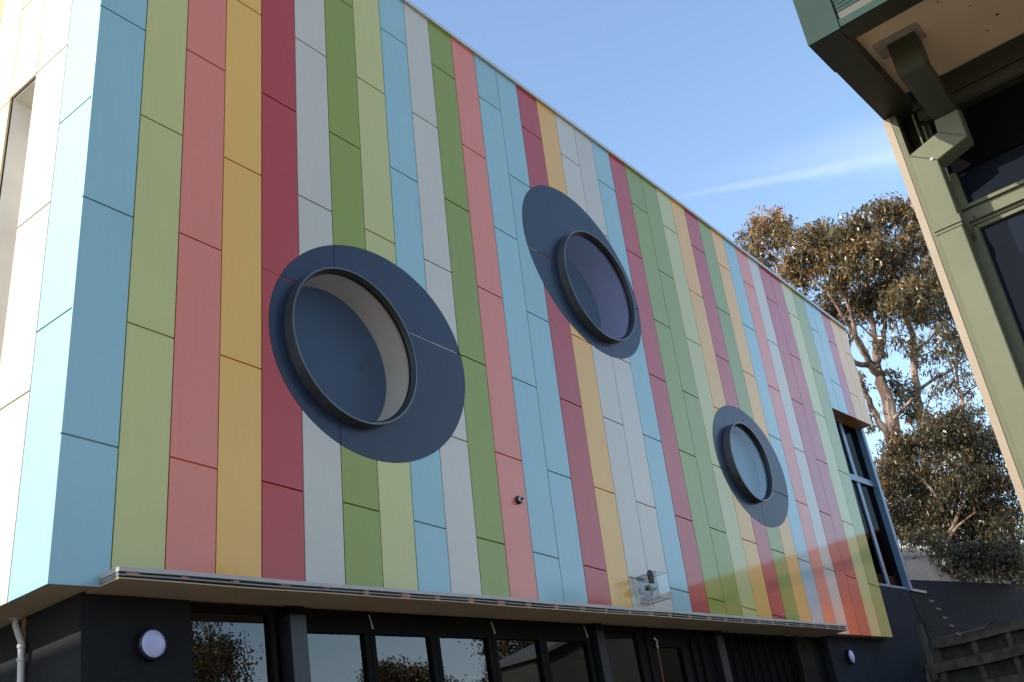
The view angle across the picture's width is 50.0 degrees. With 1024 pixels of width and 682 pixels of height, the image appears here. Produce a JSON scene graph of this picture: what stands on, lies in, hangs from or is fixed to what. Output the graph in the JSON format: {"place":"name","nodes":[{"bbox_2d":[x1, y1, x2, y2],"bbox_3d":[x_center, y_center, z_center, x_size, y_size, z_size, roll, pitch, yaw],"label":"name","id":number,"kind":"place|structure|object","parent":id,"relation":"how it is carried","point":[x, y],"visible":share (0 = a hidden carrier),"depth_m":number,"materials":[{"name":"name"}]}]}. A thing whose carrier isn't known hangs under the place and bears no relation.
{"place":"outdoors","nodes":[
{"label":"outdoors","id":0,"kind":"place"},
{"bbox_2d":[0,0,926,681],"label":"striped building","id":1,"kind":"structure","parent":0,"point":[336,336],"depth_m":11.11,"materials":[{"name":"multicoloured metal"}]},
{"bbox_2d":[0,79,35,363],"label":"slot window","id":2,"kind":"structure","parent":1,"relation":"in","point":[11,191],"depth_m":10.05,"materials":[{"name":"beige glass"}]},
{"bbox_2d":[135,628,166,661],"bbox_3d":[-2.581,2.172,7.863,0.077,0.229,0.229,-26,-28,32],"label":"wall light","id":3,"kind":"object","parent":1,"relation":"attached to","point":[150,644],"visible":1,"depth_m":7.82,"materials":[{"name":"white"}]},
{"bbox_2d":[190,603,278,681],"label":"window frame","id":4,"kind":"structure","parent":1,"relation":"in","point":[231,643],"depth_m":8.58,"materials":[{"name":"black glass"}]},
{"bbox_2d":[306,624,374,681],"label":"glazed door","id":5,"kind":"structure","parent":1,"relation":"in","point":[336,653],"depth_m":9.39,"materials":[{"name":"black glass"}]},
{"bbox_2d":[261,245,464,462],"bbox_3d":[-1.432,0.135,10.903,0.440,2.328,2.712,-26,-28,32],"label":"round window","id":6,"kind":"structure","parent":1,"relation":"in","point":[366,353],"depth_m":10.99,"materials":[{"name":"metal"}]},
{"bbox_2d":[369,627,439,681],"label":"glazed door","id":7,"kind":"structure","parent":1,"relation":"in","point":[398,654],"depth_m":9.97,"materials":[{"name":"black glass"}]},
{"bbox_2d":[434,630,497,681],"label":"glazed door","id":8,"kind":"structure","parent":1,"relation":"in","point":[462,656],"depth_m":10.61,"materials":[{"name":"black glass"}]},
{"bbox_2d":[515,496,523,503],"bbox_3d":[0.091,1.695,11.755,0.076,0.089,0.089,-26,-28,32],"label":"security camera","id":9,"kind":"object","parent":1,"relation":"attached to","point":[518,499],"depth_m":11.74,"materials":[{"name":"black plastic"}]},
{"bbox_2d":[491,632,548,681],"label":"glazed door","id":10,"kind":"structure","parent":1,"relation":"in","point":[519,657],"depth_m":11.24,"materials":[{"name":"black glass"}]},
{"bbox_2d":[541,634,596,681],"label":"glazed door","id":11,"kind":"structure","parent":1,"relation":"in","point":[569,658],"depth_m":11.88,"materials":[{"name":"black glass"}]},
{"bbox_2d":[522,185,640,358],"bbox_3d":[0.850,-0.879,15.085,0.600,2.439,2.566,-26,-28,32],"label":"round window","id":12,"kind":"structure","parent":1,"relation":"in","point":[579,268],"depth_m":15.26,"materials":[{"name":"metal"}]},
{"bbox_2d":[602,626,646,681],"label":"glazed door","id":13,"kind":"structure","parent":1,"relation":"in","point":[625,657],"depth_m":12.74,"materials":[{"name":"black glass"}]},
{"bbox_2d":[634,570,670,604],"bbox_3d":[1.655,2.885,12.983,0.304,0.380,0.274,-26,-28,32],"label":"caged camera","id":14,"kind":"object","parent":1,"relation":"attached to","point":[652,586],"visible":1,"depth_m":12.99,"materials":[{"name":"grey"}]},
{"bbox_2d":[644,635,693,681],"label":"glazed door","id":15,"kind":"structure","parent":1,"relation":"in","point":[668,657],"depth_m":13.44,"materials":[{"name":"black glass"}]},
{"bbox_2d":[713,406,787,526],"bbox_3d":[3.690,1.918,16.900,0.240,1.928,2.246,-26,-28,32],"label":"round window","id":16,"kind":"structure","parent":1,"relation":"in","point":[742,449],"depth_m":16.95,"materials":[{"name":"metal"}]},
{"bbox_2d":[790,636,820,681],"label":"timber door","id":17,"kind":"structure","parent":1,"relation":"in","point":[802,649],"depth_m":16.36,"materials":[{"name":"brown wood"}]},
{"bbox_2d":[845,649,854,664],"bbox_3d":[5.362,5.005,17.410,0.077,0.229,0.229,-26,-28,32],"label":"wall light","id":18,"kind":"object","parent":1,"relation":"attached to","point":[849,656],"visible":1,"depth_m":17.35,"materials":[{"name":"white"}]},
{"bbox_2d":[832,409,912,591],"bbox_3d":[6.680,3.004,20.827,0.359,3.353,2.459,-26,-28,32],"label":"corner window","id":19,"kind":"structure","parent":1,"relation":"in","point":[887,558],"depth_m":21.36,"materials":[{"name":"black glass"}]},
{"bbox_2d":[409,0,1023,542],"label":"sky","id":20,"kind":"structure","parent":0,"point":[726,106],"materials":[{"name":"blue"}]},
{"bbox_2d":[793,0,1023,513],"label":"green building","id":21,"kind":"structure","parent":0,"point":[937,86],"depth_m":3.62,"materials":[{"name":"paint"}]},
{"bbox_2d":[949,144,1023,373],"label":"window frame","id":22,"kind":"structure","parent":21,"relation":"in","point":[989,194],"depth_m":3.64,"materials":[{"name":"green paint"}]},
{"bbox_2d":[942,325,986,453],"bbox_3d":[13.911,1.778,33.124,1.932,4.417,3.220,-17,-25,16],"label":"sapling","id":23,"kind":"object","parent":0,"point":[957,377],"visible":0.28,"depth_m":33.50,"materials":[{"name":"green plant"}]},
{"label":"bank","id":24,"kind":"structure","parent":0,"visible":0},
{"bbox_2d":[731,191,984,546],"bbox_3d":[11.211,0.910,34.305,7.222,14.077,4.933,-26,-28,32],"label":"gum tree","id":25,"kind":"object","parent":24,"relation":"on","point":[842,249],"visible":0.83,"depth_m":34.42,"materials":[{"name":"green plant"}]},
{"bbox_2d":[886,292,974,464],"bbox_3d":[14.264,1.610,35.654,2.533,8.429,4.191,-1,-25,-20],"label":"gum tree","id":26,"kind":"object","parent":24,"relation":"on","point":[913,366],"visible":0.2,"depth_m":36.49,"materials":[{"name":"green plant"}]},
{"bbox_2d":[871,397,1023,590],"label":"bushy tree","id":27,"kind":"object","parent":24,"relation":"on","point":[928,491],"visible":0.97,"depth_m":28.31,"materials":[{"name":"green plant"}]},
{"bbox_2d":[899,542,1023,583],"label":"picket fence","id":28,"kind":"object","parent":24,"relation":"on","point":[920,569],"visible":0.07,"depth_m":28.53,"materials":[{"name":"wood"}]},
{"label":"ground","id":29,"kind":"structure","parent":0,"visible":0},
{"bbox_2d":[932,673,942,681],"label":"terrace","id":30,"kind":"structure","parent":29,"relation":"on","point":[940,678],"depth_m":19.82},
{"bbox_2d":[1006,517,1023,580],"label":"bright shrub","id":31,"kind":"object","parent":30,"relation":"on","point":[1022,572],"visible":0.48,"depth_m":25.48,"materials":[{"name":"green plant"}]},
{"bbox_2d":[908,580,1023,662],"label":"retaining wall","id":32,"kind":"structure","parent":29,"relation":"on","point":[943,609],"depth_m":24.04,"materials":[{"name":"concrete"}]},
{"bbox_2d":[916,619,1023,681],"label":"fence","id":33,"kind":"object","parent":29,"relation":"on","point":[993,654],"depth_m":19.39,"materials":[{"name":"brown wood"}]}
]}

